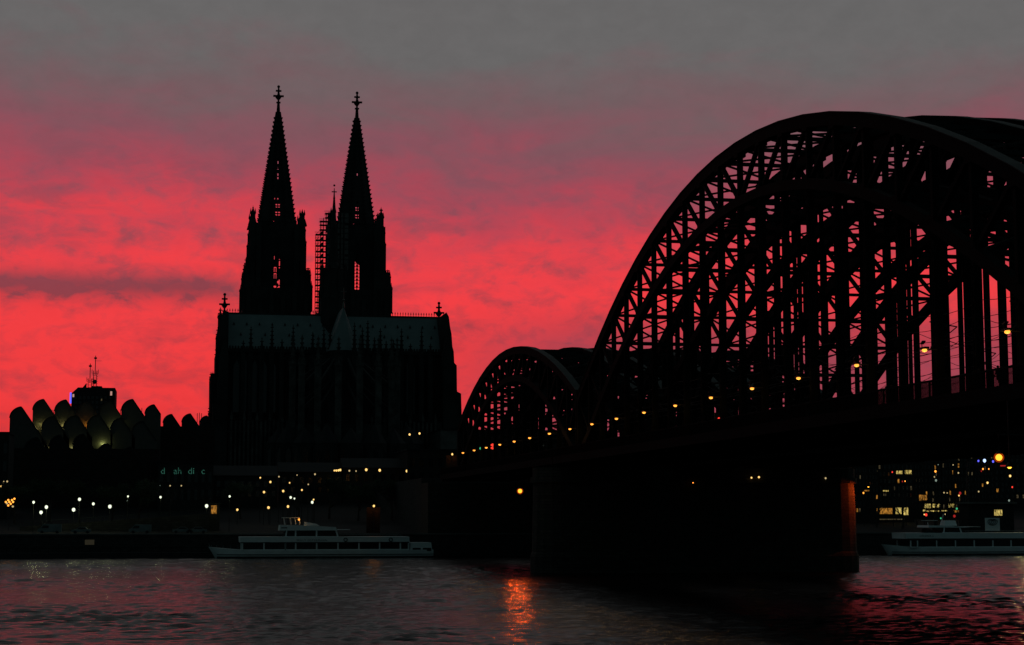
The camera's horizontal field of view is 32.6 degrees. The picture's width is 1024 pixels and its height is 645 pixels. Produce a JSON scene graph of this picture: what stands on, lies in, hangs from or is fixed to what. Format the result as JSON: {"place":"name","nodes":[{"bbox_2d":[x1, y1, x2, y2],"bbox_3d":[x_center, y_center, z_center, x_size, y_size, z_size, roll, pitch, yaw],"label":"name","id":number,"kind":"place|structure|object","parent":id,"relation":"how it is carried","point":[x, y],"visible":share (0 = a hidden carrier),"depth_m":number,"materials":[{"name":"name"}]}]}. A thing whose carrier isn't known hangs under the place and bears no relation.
{"place":"outdoors","nodes":[
{"label":"outdoors","id":0,"kind":"place"},
{"bbox_2d":[70,356,116,413],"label":"broadcasting building","id":1,"kind":"structure","parent":0,"point":[96,396],"depth_m":624.06,"materials":[{"name":"paint"}]},
{"bbox_2d":[366,507,379,532],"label":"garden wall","id":2,"kind":"structure","parent":0,"point":[372,513],"depth_m":413.58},
{"bbox_2d":[0,553,1023,644],"bbox_3d":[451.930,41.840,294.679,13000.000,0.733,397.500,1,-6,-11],"label":"river","id":3,"kind":"structure","parent":0,"point":[886,599],"depth_m":183.01,"materials":[{"name":"black liquid"}]},
{"bbox_2d":[0,540,207,558],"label":"landing stage","id":4,"kind":"object","parent":3,"relation":"on","point":[103,555],"visible":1,"depth_m":383.89,"materials":[{"name":"paint"}]},
{"bbox_2d":[209,517,433,558],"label":"excursion boat","id":5,"kind":"object","parent":3,"relation":"on","point":[310,540],"visible":0.97,"depth_m":386.96,"materials":[{"name":"paint"}]},
{"bbox_2d":[0,532,1023,557],"bbox_3d":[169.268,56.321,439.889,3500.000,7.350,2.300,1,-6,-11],"label":"quay wall","id":6,"kind":"structure","parent":3,"relation":"in","point":[481,544],"depth_m":394.31,"materials":[{"name":"stone"}]},
{"bbox_2d":[530,467,858,573],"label":"bridge pier","id":7,"kind":"structure","parent":3,"relation":"in","point":[645,520],"depth_m":285.13,"materials":[{"name":"stone"}]},
{"bbox_2d":[521,348,723,481],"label":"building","id":8,"kind":"structure","parent":7,"relation":"on","point":[645,365],"depth_m":319.49,"materials":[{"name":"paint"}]},
{"bbox_2d":[597,349,821,467],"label":"arch bridge span","id":9,"kind":"object","parent":7,"relation":"on","point":[733,359],"visible":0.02,"depth_m":317.71,"materials":[{"name":"paint"}]},
{"bbox_2d":[553,111,1023,466],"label":"arch bridge span","id":10,"kind":"object","parent":7,"relation":"on","point":[841,419],"visible":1,"depth_m":189.42,"materials":[{"name":"paint"}]},
{"bbox_2d":[440,346,637,481],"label":"arch bridge span","id":11,"kind":"object","parent":10,"relation":"attached to","point":[537,381],"visible":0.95,"depth_m":336.66,"materials":[{"name":"paint"}]},
{"bbox_2d":[672,399,684,406],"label":"walkway lamp","id":12,"kind":"object","parent":10,"relation":"attached to","point":[675,404],"visible":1,"depth_m":224.68,"materials":[{"name":"glass"}]},
{"bbox_2d":[708,391,721,398],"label":"walkway lamp","id":13,"kind":"object","parent":10,"relation":"attached to","point":[710,396],"visible":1,"depth_m":209.68,"materials":[{"name":"paint"}]},
{"bbox_2d":[714,413,719,418],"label":"rail signal","id":14,"kind":"object","parent":10,"relation":"on","point":[716,415],"visible":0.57,"depth_m":219.72,"materials":[{"name":"glass"}]},
{"bbox_2d":[478,296,1016,448],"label":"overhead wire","id":15,"kind":"object","parent":10,"relation":"hanging from","point":[833,371],"visible":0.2,"depth_m":193.97,"materials":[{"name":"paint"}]},
{"bbox_2d":[748,381,762,389],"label":"walkway lamp","id":16,"kind":"object","parent":10,"relation":"attached to","point":[751,387],"visible":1,"depth_m":194.80,"materials":[{"name":"paint"}]},
{"bbox_2d":[794,370,809,379],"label":"walkway lamp","id":17,"kind":"object","parent":10,"relation":"attached to","point":[798,377],"visible":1,"depth_m":180.33,"materials":[{"name":"paint"}]},
{"bbox_2d":[834,346,860,369],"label":"catenary arm","id":18,"kind":"object","parent":10,"relation":"attached to","point":[851,356],"visible":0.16,"depth_m":177.49},
{"bbox_2d":[852,356,868,366],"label":"walkway lamp","id":19,"kind":"object","parent":10,"relation":"attached to","point":[856,364],"visible":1,"depth_m":164.96,"materials":[{"name":"paint"}]},
{"bbox_2d":[918,341,937,351],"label":"walkway lamp","id":20,"kind":"object","parent":10,"relation":"attached to","point":[924,349],"visible":1,"depth_m":150.12,"materials":[{"name":"paint"}]},
{"bbox_2d":[929,321,959,348],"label":"catenary arm","id":21,"kind":"object","parent":10,"relation":"attached to","point":[932,346],"visible":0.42,"depth_m":155.09},
{"bbox_2d":[1000,321,1020,333],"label":"walkway lamp","id":22,"kind":"object","parent":10,"relation":"attached to","point":[1006,330],"visible":1,"depth_m":135.21,"materials":[{"name":"paint"}]},
{"bbox_2d":[666,117,1023,467],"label":"arch bridge span","id":23,"kind":"object","parent":7,"relation":"on","point":[885,237],"visible":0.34,"depth_m":223.62,"materials":[{"name":"paint"}]},
{"bbox_2d":[972,349,995,371],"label":"catenary arm","id":24,"kind":"object","parent":23,"relation":"attached to","point":[988,359],"visible":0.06,"depth_m":180.28},
{"bbox_2d":[759,142,1023,467],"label":"arch bridge span","id":25,"kind":"object","parent":7,"relation":"on","point":[955,280],"visible":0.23,"depth_m":243.96,"materials":[{"name":"paint"}]},
{"bbox_2d":[881,514,1023,555],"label":"excursion boat","id":26,"kind":"object","parent":3,"relation":"on","point":[947,529],"visible":0.99,"depth_m":415.51,"materials":[{"name":"paint"}]},
{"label":"bridge pier","id":27,"kind":"object","parent":3,"relation":"in","visible":0},
{"bbox_2d":[994,434,1023,461],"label":"navigation lamp","id":28,"kind":"object","parent":27,"relation":"hanging from","point":[998,456],"visible":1,"depth_m":123.14,"materials":[{"name":"yellow"}]},
{"bbox_2d":[0,500,1023,533],"bbox_3d":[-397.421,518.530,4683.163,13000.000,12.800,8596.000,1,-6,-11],"label":"ground","id":29,"kind":"structure","parent":0,"point":[343,515],"depth_m":462.33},
{"bbox_2d":[0,432,14,518],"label":"riverside building","id":30,"kind":"structure","parent":29,"relation":"on","point":[6,455],"depth_m":452.58,"materials":[{"name":"paint"}]},
{"bbox_2d":[3,461,6,470],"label":"window","id":31,"kind":"structure","parent":30,"relation":"in","point":[4,462],"depth_m":452.02,"materials":[{"name":"black glass"}]},
{"bbox_2d":[5,497,14,529],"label":"bulb display","id":32,"kind":"object","parent":29,"relation":"on","point":[9,502],"visible":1,"depth_m":412.77,"materials":[{"name":"paint"}]},
{"bbox_2d":[0,482,35,523],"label":"riverside tree","id":33,"kind":"object","parent":29,"relation":"on","point":[18,492],"visible":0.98,"depth_m":434.17,"materials":[{"name":"black plant"}]},
{"bbox_2d":[27,476,64,521],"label":"riverside tree","id":34,"kind":"object","parent":29,"relation":"on","point":[51,488],"visible":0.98,"depth_m":441.93,"materials":[{"name":"black plant"}]},
{"bbox_2d":[37,524,61,533],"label":"parked van","id":35,"kind":"object","parent":29,"relation":"on","point":[56,528],"visible":1,"depth_m":392.04,"materials":[{"name":"paint"}]},
{"bbox_2d":[56,476,94,522],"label":"riverside tree","id":36,"kind":"object","parent":29,"relation":"on","point":[79,486],"visible":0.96,"depth_m":435.51,"materials":[{"name":"black plant"}]},
{"bbox_2d":[71,527,90,532],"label":"parked car","id":37,"kind":"object","parent":29,"relation":"on","point":[82,529],"visible":1,"depth_m":393.26,"materials":[{"name":"paint"}]},
{"bbox_2d":[108,504,111,531],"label":"street lamp","id":38,"kind":"object","parent":29,"relation":"on","point":[109,506],"visible":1,"depth_m":414.87,"materials":[{"name":"paint"}]},
{"bbox_2d":[9,399,214,507],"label":"museum","id":39,"kind":"structure","parent":29,"relation":"on","point":[130,444],"depth_m":488.00,"materials":[{"name":"metal"}]},
{"bbox_2d":[93,481,133,519],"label":"riverside tree","id":40,"kind":"object","parent":29,"relation":"on","point":[111,493],"visible":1,"depth_m":440.08,"materials":[{"name":"black plant"}]},
{"bbox_2d":[20,509,208,529],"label":"ramp wall","id":41,"kind":"structure","parent":29,"relation":"on","point":[170,522],"depth_m":419.47,"materials":[{"name":"concrete"}]},
{"bbox_2d":[129,524,151,532],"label":"parked van","id":42,"kind":"object","parent":29,"relation":"on","point":[146,528],"visible":0.93,"depth_m":395.79,"materials":[{"name":"paint"}]},
{"bbox_2d":[158,478,179,511],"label":"riverside tree","id":43,"kind":"object","parent":29,"relation":"on","point":[165,502],"visible":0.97,"depth_m":447.33,"materials":[{"name":"black plant"}]},
{"bbox_2d":[172,527,190,532],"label":"parked car","id":44,"kind":"object","parent":29,"relation":"on","point":[182,529],"visible":0.88,"depth_m":397.42,"materials":[{"name":"paint"}]},
{"bbox_2d":[157,461,213,510],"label":"riverside building","id":45,"kind":"structure","parent":29,"relation":"on","point":[194,479],"depth_m":479.75,"materials":[{"name":"paint"}]},
{"bbox_2d":[180,490,183,499],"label":"window","id":46,"kind":"structure","parent":45,"relation":"in","point":[181,491],"depth_m":479.30,"materials":[{"name":"black glass"}]},
{"bbox_2d":[187,490,190,499],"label":"window","id":47,"kind":"structure","parent":45,"relation":"in","point":[188,491],"depth_m":479.65,"materials":[{"name":"black glass"}]},
{"bbox_2d":[208,472,211,481],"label":"window","id":48,"kind":"structure","parent":45,"relation":"in","point":[210,473],"depth_m":481.17,"materials":[{"name":"black glass"}]},
{"bbox_2d":[188,527,206,532],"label":"parked car","id":49,"kind":"object","parent":29,"relation":"on","point":[198,529],"visible":0.88,"depth_m":398.11,"materials":[{"name":"paint"}]},
{"bbox_2d":[201,490,214,513],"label":"riverside tree","id":50,"kind":"object","parent":29,"relation":"on","point":[205,499],"visible":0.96,"depth_m":453.76,"materials":[{"name":"black plant"}]},
{"bbox_2d":[208,503,220,530],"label":"lit kiosk","id":51,"kind":"object","parent":29,"relation":"on","point":[214,516],"visible":0.88,"depth_m":421.57,"materials":[{"name":"paint"}]},
{"bbox_2d":[211,505,216,513],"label":"doorway","id":52,"kind":"structure","parent":51,"relation":"in","point":[213,507],"depth_m":421.64,"materials":[{"name":"orange"}]},
{"bbox_2d":[219,480,254,518],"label":"riverside tree","id":53,"kind":"object","parent":29,"relation":"on","point":[236,488],"visible":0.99,"depth_m":461.61,"materials":[{"name":"black plant"}]},
{"bbox_2d":[213,465,277,506],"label":"riverside building","id":54,"kind":"structure","parent":29,"relation":"on","point":[244,475],"depth_m":493.24,"materials":[{"name":"paint"}]},
{"bbox_2d":[278,476,279,522],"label":"street lamp","id":55,"kind":"object","parent":29,"relation":"on","point":[278,505],"visible":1,"depth_m":450.26,"materials":[{"name":"metal"}]},
{"bbox_2d":[290,477,311,519],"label":"riverside tree","id":56,"kind":"object","parent":29,"relation":"on","point":[301,497],"visible":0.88,"depth_m":461.15,"materials":[{"name":"black plant"}]},
{"bbox_2d":[277,462,366,502],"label":"riverside building","id":57,"kind":"structure","parent":29,"relation":"on","point":[290,472],"depth_m":508.28,"materials":[{"name":"paint"}]},
{"bbox_2d":[208,85,461,465],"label":"cathedral","id":58,"kind":"structure","parent":29,"relation":"on","point":[349,371],"depth_m":595.71,"materials":[{"name":"stone"}]},
{"bbox_2d":[233,360,239,411],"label":"lancet window","id":59,"kind":"structure","parent":58,"relation":"in","point":[236,368],"depth_m":589.98,"materials":[{"name":"black glass"}]},
{"bbox_2d":[245,361,247,411],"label":"lancet window","id":60,"kind":"structure","parent":58,"relation":"in","point":[246,365],"depth_m":590.56,"materials":[{"name":"black glass"}]},
{"bbox_2d":[252,361,257,411],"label":"lancet window","id":61,"kind":"structure","parent":58,"relation":"in","point":[255,368],"depth_m":591.13,"materials":[{"name":"black glass"}]},
{"bbox_2d":[263,362,266,412],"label":"lancet window","id":62,"kind":"structure","parent":58,"relation":"in","point":[265,367],"depth_m":591.71,"materials":[{"name":"black glass"}]},
{"bbox_2d":[273,364,275,412],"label":"lancet window","id":63,"kind":"structure","parent":58,"relation":"in","point":[274,392],"depth_m":592.29,"materials":[{"name":"black glass"}]},
{"bbox_2d":[278,366,284,412],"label":"lancet window","id":64,"kind":"structure","parent":58,"relation":"in","point":[284,366],"depth_m":592.72,"materials":[{"name":"black glass"}]},
{"bbox_2d":[287,365,288,412],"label":"lancet window","id":65,"kind":"structure","parent":58,"relation":"in","point":[288,365],"depth_m":593.16,"materials":[{"name":"black glass"}]},
{"bbox_2d":[296,365,298,412],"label":"lancet window","id":66,"kind":"structure","parent":58,"relation":"in","point":[297,368],"depth_m":593.74,"materials":[{"name":"black glass"}]},
{"bbox_2d":[305,362,309,412],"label":"lancet window","id":67,"kind":"structure","parent":58,"relation":"in","point":[307,387],"depth_m":594.46,"materials":[{"name":"black glass"}]},
{"bbox_2d":[315,211,348,313],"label":"scaffolding","id":68,"kind":"object","parent":58,"relation":"attached to","point":[321,233],"visible":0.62,"depth_m":660.25,"materials":[{"name":"metal"}]},
{"bbox_2d":[382,367,383,413],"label":"lancet window","id":69,"kind":"structure","parent":58,"relation":"in","point":[382,367],"depth_m":599.27,"materials":[{"name":"black glass"}]},
{"bbox_2d":[404,363,407,413],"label":"lancet window","id":70,"kind":"structure","parent":58,"relation":"in","point":[406,368],"depth_m":600.73,"materials":[{"name":"black glass"}]},
{"bbox_2d":[413,363,418,413],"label":"lancet window","id":71,"kind":"structure","parent":58,"relation":"in","point":[416,369],"depth_m":601.47,"materials":[{"name":"black glass"}]},
{"bbox_2d":[424,364,427,413],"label":"lancet window","id":72,"kind":"structure","parent":58,"relation":"in","point":[425,367],"depth_m":602.06,"materials":[{"name":"black glass"}]},
{"bbox_2d":[342,482,378,520],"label":"riverside tree","id":73,"kind":"object","parent":29,"relation":"on","point":[356,491],"visible":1,"depth_m":458.79,"materials":[{"name":"black plant"}]},
{"bbox_2d":[339,458,403,502],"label":"riverside building","id":74,"kind":"structure","parent":29,"relation":"on","point":[392,469],"depth_m":512.35,"materials":[{"name":"paint"}]},
{"bbox_2d":[370,475,398,519],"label":"riverside tree","id":75,"kind":"object","parent":29,"relation":"on","point":[389,486],"visible":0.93,"depth_m":465.20,"materials":[{"name":"black plant"}]},
{"bbox_2d":[394,449,456,480],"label":"riverside building","id":76,"kind":"structure","parent":29,"relation":"on","point":[424,463],"depth_m":508.21,"materials":[{"name":"stone"}]},
{"bbox_2d":[410,458,413,465],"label":"window","id":77,"kind":"structure","parent":76,"relation":"in","point":[411,459],"depth_m":507.23,"materials":[{"name":"black glass"}]},
{"bbox_2d":[420,458,423,465],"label":"window","id":78,"kind":"structure","parent":76,"relation":"in","point":[421,459],"depth_m":507.85,"materials":[{"name":"black glass"}]},
{"bbox_2d":[429,458,432,465],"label":"window","id":79,"kind":"structure","parent":76,"relation":"in","point":[430,459],"depth_m":508.35,"materials":[{"name":"black glass"}]},
{"bbox_2d":[438,458,441,466],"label":"window","id":80,"kind":"structure","parent":76,"relation":"in","point":[439,459],"depth_m":508.84,"materials":[{"name":"black glass"}]},
{"bbox_2d":[428,429,457,448],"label":"riverside building","id":81,"kind":"structure","parent":29,"relation":"on","point":[442,439],"depth_m":565.97,"materials":[{"name":"grey stone"}]},
{"bbox_2d":[376,478,532,532],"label":"bridge abutment","id":82,"kind":"object","parent":29,"relation":"on","point":[429,505],"visible":0.39,"depth_m":409.23,"materials":[{"name":"stone"}]},
{"bbox_2d":[446,455,456,467],"bbox_3d":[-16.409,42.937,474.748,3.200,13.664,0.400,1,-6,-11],"label":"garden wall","id":83,"kind":"structure","parent":82,"relation":"on","point":[451,460],"depth_m":475.12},
{"bbox_2d":[467,429,556,460],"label":"riverside building","id":84,"kind":"structure","parent":29,"relation":"on","point":[479,453],"depth_m":628.98,"materials":[{"name":"stone"}]},
{"bbox_2d":[843,465,878,522],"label":"riverside building","id":85,"kind":"structure","parent":29,"relation":"on","point":[865,513],"depth_m":476.63,"materials":[{"name":"paint"}]},
{"bbox_2d":[871,497,884,526],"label":"riverside tree","id":86,"kind":"object","parent":29,"relation":"on","point":[877,507],"visible":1,"depth_m":458.54,"materials":[{"name":"black plant"}]},
{"bbox_2d":[892,471,893,525],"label":"street lamp","id":87,"kind":"object","parent":29,"relation":"on","point":[892,491],"visible":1,"depth_m":465.49,"materials":[{"name":"metal"}]},
{"bbox_2d":[878,462,914,521],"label":"riverside building","id":88,"kind":"structure","parent":29,"relation":"on","point":[903,472],"depth_m":482.50,"materials":[{"name":"paint"}]},
{"bbox_2d":[879,508,892,513],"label":"window","id":89,"kind":"structure","parent":88,"relation":"in","point":[885,510],"depth_m":481.29,"materials":[{"name":"glass"}]},
{"bbox_2d":[879,518,904,519],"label":"window","id":90,"kind":"structure","parent":88,"relation":"in","point":[879,518],"depth_m":481.29,"materials":[{"name":"paint"}]},
{"bbox_2d":[895,507,901,513],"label":"window","id":91,"kind":"structure","parent":88,"relation":"in","point":[899,508],"depth_m":482.00,"materials":[{"name":"glass"}]},
{"bbox_2d":[901,507,908,514],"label":"window","id":92,"kind":"structure","parent":88,"relation":"in","point":[906,512],"depth_m":482.35,"materials":[{"name":"glass"}]},
{"bbox_2d":[904,470,911,473],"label":"window","id":93,"kind":"structure","parent":88,"relation":"in","point":[905,471],"depth_m":483.71,"materials":[{"name":"glass"}]},
{"bbox_2d":[886,487,913,528],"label":"riverside tree","id":94,"kind":"object","parent":29,"relation":"on","point":[902,515],"visible":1,"depth_m":456.54,"materials":[{"name":"black plant"}]},
{"bbox_2d":[905,498,930,526],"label":"riverside tree","id":95,"kind":"object","parent":29,"relation":"on","point":[915,516],"visible":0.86,"depth_m":463.51,"materials":[{"name":"black plant"}]},
{"bbox_2d":[913,461,941,518],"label":"riverside building","id":96,"kind":"structure","parent":29,"relation":"on","point":[923,475],"depth_m":499.21,"materials":[{"name":"paint"}]},
{"bbox_2d":[924,503,930,508],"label":"window","id":97,"kind":"structure","parent":96,"relation":"in","point":[927,504],"depth_m":498.63,"materials":[{"name":"glass"}]},
{"bbox_2d":[919,485,947,524],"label":"riverside tree","id":98,"kind":"object","parent":29,"relation":"on","point":[936,506],"visible":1,"depth_m":462.66,"materials":[{"name":"black plant"}]},
{"bbox_2d":[938,464,939,524],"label":"street lamp","id":99,"kind":"object","parent":29,"relation":"on","point":[939,505],"visible":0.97,"depth_m":467.76,"materials":[{"name":"metal"}]},
{"bbox_2d":[946,496,960,520],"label":"riverside tree","id":100,"kind":"object","parent":29,"relation":"on","point":[954,505],"visible":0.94,"depth_m":469.20,"materials":[{"name":"black plant"}]},
{"bbox_2d":[941,459,967,518],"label":"riverside building","id":101,"kind":"structure","parent":29,"relation":"on","point":[950,467],"depth_m":500.90,"materials":[{"name":"paint"}]},
{"bbox_2d":[965,461,979,501],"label":"lattice crane","id":102,"kind":"object","parent":29,"relation":"on","point":[966,481],"visible":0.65,"depth_m":480.32,"materials":[{"name":"metal"}]},
{"bbox_2d":[966,457,993,501],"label":"riverside building","id":103,"kind":"structure","parent":29,"relation":"on","point":[974,485],"depth_m":534.67,"materials":[{"name":"paint"}]},
{"bbox_2d":[955,502,1016,531],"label":"landing pavilion","id":104,"kind":"structure","parent":29,"relation":"on","point":[974,515],"depth_m":447.12,"materials":[{"name":"paint"}]},
{"bbox_2d":[993,509,1002,515],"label":"window","id":105,"kind":"structure","parent":104,"relation":"in","point":[996,512],"depth_m":447.30,"materials":[{"name":"glass"}]},
{"bbox_2d":[993,454,1023,507],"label":"riverside building","id":106,"kind":"structure","parent":29,"relation":"on","point":[1002,479],"depth_m":536.40,"materials":[{"name":"paint"}]},
{"bbox_2d":[999,463,1011,467],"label":"red sign","id":107,"kind":"object","parent":106,"relation":"attached to","point":[1002,465],"visible":0.64,"depth_m":525.73,"materials":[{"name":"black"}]},
{"bbox_2d":[0,0,1023,435],"label":"sky","id":108,"kind":"structure","parent":0,"point":[522,156],"materials":[{"name":"red"}]},
{"bbox_2d":[517,487,522,493],"bbox_3d":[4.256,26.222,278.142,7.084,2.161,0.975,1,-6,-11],"label":"navigation lamp","id":109,"kind":"object","parent":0,"point":[519,490],"visible":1,"depth_m":277.18,"materials":[{"name":"yellow"}]},
{"bbox_2d":[1005,401,1013,468],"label":"pier flood lamp","id":110,"kind":"object","parent":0,"point":[1009,464],"visible":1,"depth_m":125.13,"materials":[{"name":"black"}]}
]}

